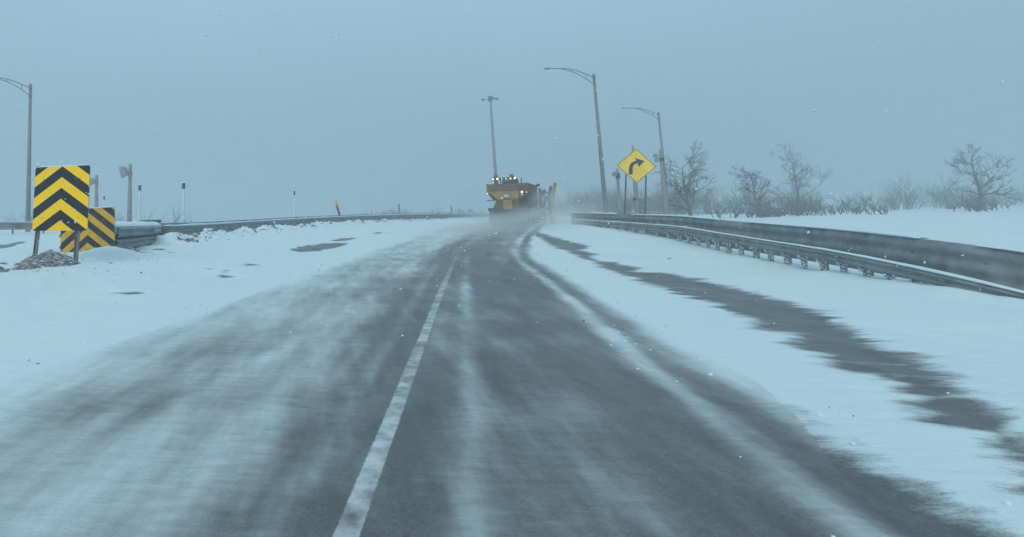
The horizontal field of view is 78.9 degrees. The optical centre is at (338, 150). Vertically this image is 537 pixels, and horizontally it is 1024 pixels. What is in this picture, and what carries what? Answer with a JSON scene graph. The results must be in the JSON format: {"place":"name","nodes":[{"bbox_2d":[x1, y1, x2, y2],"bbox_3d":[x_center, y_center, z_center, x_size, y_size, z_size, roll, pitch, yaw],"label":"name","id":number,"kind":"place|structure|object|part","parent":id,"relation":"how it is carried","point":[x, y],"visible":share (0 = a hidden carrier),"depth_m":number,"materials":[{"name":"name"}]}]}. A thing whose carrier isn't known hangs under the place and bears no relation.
{"place":"outdoors","nodes":[
{"label":"outdoors","id":0,"kind":"place"},
{"bbox_2d":[1,0,1021,393],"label":"falling snow","id":1,"kind":"structure","parent":0,"point":[431,156],"depth_m":8.96,"materials":[{"name":"white snow"}]},
{"bbox_2d":[0,213,1023,536],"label":"road","id":2,"kind":"structure","parent":0,"point":[512,395],"depth_m":4.43,"materials":[{"name":"grey asphalt"}]},
{"bbox_2d":[486,174,556,224],"bbox_3d":[14.076,3.813,45.072,4.590,3.538,10.600,-4,-7,24],"label":"snowplow truck","id":3,"kind":"object","parent":2,"relation":"on","point":[526,209],"visible":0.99,"depth_m":41.28,"materials":[{"name":"metal"}]},
{"bbox_2d":[0,201,1023,480],"bbox_3d":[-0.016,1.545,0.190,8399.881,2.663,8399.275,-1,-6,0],"label":"ground","id":4,"kind":"structure","parent":0,"point":[916,355],"depth_m":11.48,"materials":[{"name":"white snow"}]},
{"bbox_2d":[0,78,31,231],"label":"street lamp","id":5,"kind":"object","parent":4,"relation":"on","point":[28,200],"visible":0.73,"depth_m":47.21,"materials":[{"name":"metal"}]},
{"bbox_2d":[12,262,40,269],"bbox_3d":[-7.547,2.836,14.361,0.840,0.248,0.640,-1,-6,0],"label":"dirt pile","id":6,"kind":"object","parent":4,"relation":"on","point":[27,266],"visible":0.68,"depth_m":14.25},
{"bbox_2d":[13,249,80,266],"bbox_3d":[-7.570,2.860,15.415,1.900,0.568,1.700,-1,-6,0],"label":"dirt pile","id":7,"kind":"object","parent":4,"relation":"on","point":[50,258],"visible":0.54,"depth_m":15.13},
{"bbox_2d":[32,164,89,260],"bbox_3d":[-7.612,1.966,16.130,2.004,3.133,0.230,-4,-7,19],"label":"chevron sign","id":8,"kind":"object","parent":4,"relation":"on","point":[53,207],"visible":0.88,"depth_m":16.11,"materials":[{"name":"yellow reflective sheeting"},{"name":"black paint"},{"name":"galvanised steel"}]},
{"bbox_2d":[59,206,114,251],"bbox_3d":[-8.468,2.846,20.016,2.034,1.869,0.097,-2,-7,9],"label":"chevron sign","id":9,"kind":"object","parent":4,"relation":"on","point":[99,232],"visible":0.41,"depth_m":19.95,"materials":[{"name":"metal"}]},
{"bbox_2d":[90,175,98,206],"bbox_3d":[-21.444,4.683,51.677,0.981,5.111,0.432,2,-7,-27],"label":"equipment pole","id":10,"kind":"object","parent":4,"relation":"on","point":[94,181],"visible":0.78,"depth_m":51.84,"materials":[{"name":"metal"}]},
{"bbox_2d":[118,164,132,221],"bbox_3d":[-15.038,3.532,41.724,0.973,5.239,0.433,2,-7,-27],"label":"equipment pole","id":11,"kind":"object","parent":4,"relation":"on","point":[124,172],"visible":0.88,"depth_m":41.82,"materials":[{"name":"metal"}]},
{"bbox_2d":[138,184,140,220],"bbox_3d":[-15.064,4.455,44.826,0.290,3.849,0.290,-1,-6,0],"label":"marker post","id":12,"kind":"object","parent":4,"relation":"on","point":[139,205],"visible":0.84,"depth_m":44.81,"materials":[{"name":"white plastic"}]},
{"bbox_2d":[115,219,164,248],"bbox_3d":[-9.097,3.698,25.859,1.860,1.388,10.886,-1,-7,-6],"label":"crash cushion","id":13,"kind":"object","parent":4,"relation":"on","point":[134,234],"visible":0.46,"depth_m":23.88,"materials":[{"name":"metal"}]},
{"bbox_2d":[172,208,182,224],"bbox_3d":[-10.976,4.726,39.902,1.170,1.970,0.836,3,-8,-34],"label":"twiggy shrub","id":14,"kind":"object","parent":4,"relation":"on","point":[176,219],"visible":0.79,"depth_m":39.95,"materials":[{"name":"brown plant"}]},
{"bbox_2d":[182,181,184,221],"bbox_3d":[-10.957,4.116,41.834,0.309,3.853,0.309,-1,-6,0],"label":"marker post","id":15,"kind":"object","parent":4,"relation":"on","point":[183,202],"visible":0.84,"depth_m":41.81,"materials":[{"name":"white plastic"}]},
{"bbox_2d":[0,212,450,233],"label":"guard rail","id":16,"kind":"object","parent":4,"relation":"on","point":[12,225],"visible":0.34,"depth_m":42.26,"materials":[{"name":"grey metal"}]},
{"bbox_2d":[0,205,485,221],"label":"scrub","id":17,"kind":"object","parent":4,"relation":"on","point":[392,211],"visible":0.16,"depth_m":136.16,"materials":[{"name":"brown plant"}]},
{"bbox_2d":[294,190,295,215],"bbox_3d":[-4.453,5.882,59.730,0.251,3.789,0.251,-1,-6,0],"label":"marker post","id":18,"kind":"object","parent":4,"relation":"on","point":[294,205],"visible":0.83,"depth_m":59.69,"materials":[{"name":"white plastic"}]},
{"bbox_2d":[334,200,340,215],"bbox_3d":[0.003,5.735,54.702,0.801,2.331,0.260,-1,-6,0],"label":"delineator","id":19,"kind":"object","parent":4,"relation":"on","point":[336,205],"visible":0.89,"depth_m":54.68,"materials":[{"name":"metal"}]},
{"bbox_2d":[36,217,853,415],"bbox_3d":[6.550,6.324,48.660,18.179,1.638,90.724,-3,-7,15],"label":"dirty rubble","id":20,"kind":"object","parent":4,"relation":"on","point":[194,235],"visible":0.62,"depth_m":28.37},
{"bbox_2d":[159,211,737,234],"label":"guard rail","id":21,"kind":"object","parent":4,"relation":"on","point":[190,229],"visible":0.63,"depth_m":47.12,"materials":[{"name":"grey metal"}]},
{"bbox_2d":[481,96,497,201],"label":"mast light","id":22,"kind":"object","parent":4,"relation":"on","point":[490,98],"visible":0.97,"depth_m":112.67,"materials":[{"name":"metal"}]},
{"bbox_2d":[5,217,1011,536],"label":"snow rubble","id":23,"kind":"object","parent":4,"relation":"on","point":[1007,503],"visible":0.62,"depth_m":22.77,"materials":[{"name":"white snow"}]},
{"bbox_2d":[544,68,607,212],"bbox_3d":[20.992,-0.197,52.296,4.755,14.671,0.656,-2,-6,0],"label":"street lamp","id":24,"kind":"object","parent":4,"relation":"on","point":[604,194],"visible":0.83,"depth_m":52.23,"materials":[{"name":"metal"}]},
{"bbox_2d":[612,168,621,213],"bbox_3d":[26.124,4.264,55.601,1.076,5.179,0.415,3,-8,-37],"label":"equipment pole","id":25,"kind":"object","parent":4,"relation":"on","point":[616,174],"visible":0.88,"depth_m":55.70,"materials":[{"name":"metal"}]},
{"bbox_2d":[632,146,639,213],"bbox_3d":[24.889,2.904,49.920,0.481,6.663,0.427,-1,-6,0],"label":"equipment pole","id":26,"kind":"object","parent":4,"relation":"on","point":[636,199],"visible":0.67,"depth_m":49.68,"materials":[{"name":"metal"}]},
{"bbox_2d":[617,149,655,214],"bbox_3d":[21.656,2.983,42.915,2.824,6.192,0.133,-1,-6,0],"label":"curve sign","id":27,"kind":"object","parent":4,"relation":"on","point":[635,165],"visible":0.95,"depth_m":43.05,"materials":[{"name":"metal"}]},
{"bbox_2d":[639,197,644,213],"bbox_3d":[25.865,5.003,50.680,0.500,2.056,0.452,-1,-6,0],"label":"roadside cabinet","id":28,"kind":"object","parent":4,"relation":"on","point":[642,204],"visible":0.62,"depth_m":50.52,"materials":[{"name":"metal"}]},
{"bbox_3d":[25.863,4.910,50.480,0.380,1.397,0.032,-1,-6,0],"label":"door","id":29,"kind":"part","parent":28,"relation":"part of","materials":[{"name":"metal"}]},
{"bbox_2d":[621,108,670,214],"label":"street lamp","id":30,"kind":"object","parent":4,"relation":"on","point":[660,132],"visible":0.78,"depth_m":71.38,"materials":[{"name":"metal"}]},
{"bbox_2d":[653,149,668,214],"bbox_3d":[24.865,2.841,45.741,1.042,5.922,0.378,2,-7,-29],"label":"equipment pole","id":31,"kind":"object","parent":4,"relation":"on","point":[664,192],"visible":0.91,"depth_m":45.79,"materials":[{"name":"metal"}]},
{"bbox_2d":[653,142,716,215],"bbox_3d":[27.534,2.555,47.206,4.442,7.019,5.120,-6,-8,33],"label":"bare tree","id":32,"kind":"object","parent":4,"relation":"on","point":[675,186],"visible":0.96,"depth_m":46.85,"materials":[{"name":"brown plant"}]},
{"bbox_2d":[728,165,782,216],"bbox_3d":[39.578,3.869,55.819,4.566,5.678,3.756,-4,-7,20],"label":"bare tree","id":33,"kind":"object","parent":4,"relation":"on","point":[746,188],"visible":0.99,"depth_m":56.05,"materials":[{"name":"brown plant"}]},
{"bbox_2d":[543,171,1023,216],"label":"wood","id":34,"kind":"object","parent":4,"relation":"on","point":[652,204],"visible":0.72,"depth_m":102.63,"materials":[{"name":"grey plant"}]},
{"bbox_2d":[571,212,1023,290],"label":"guard rail","id":35,"kind":"object","parent":4,"relation":"on","point":[1000,265],"visible":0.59,"depth_m":17.33,"materials":[{"name":"grey metal"}]},
{"bbox_2d":[571,219,1023,298],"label":"guard rail","id":36,"kind":"object","parent":4,"relation":"on","point":[866,265],"visible":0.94,"depth_m":18.45,"materials":[{"name":"grey metal"}]},
{"bbox_2d":[769,143,834,203],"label":"bare tree","id":37,"kind":"object","parent":4,"relation":"on","point":[795,176],"visible":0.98,"depth_m":73.35,"materials":[{"name":"brown plant"}]},
{"bbox_2d":[701,188,1010,217],"bbox_3d":[59.016,6.079,70.739,56.941,3.371,26.831,4,-8,-39],"label":"verge brush","id":38,"kind":"object","parent":4,"relation":"on","point":[796,208],"visible":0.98,"depth_m":58.68,"materials":[{"name":"brown plant"}]},
{"bbox_2d":[944,143,1023,210],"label":"bare tree","id":39,"kind":"object","parent":4,"relation":"on","point":[978,184],"visible":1,"depth_m":59.05,"materials":[{"name":"brown plant"}]},
{"bbox_2d":[0,0,1023,221],"label":"sky","id":40,"kind":"structure","parent":0,"point":[835,65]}
]}

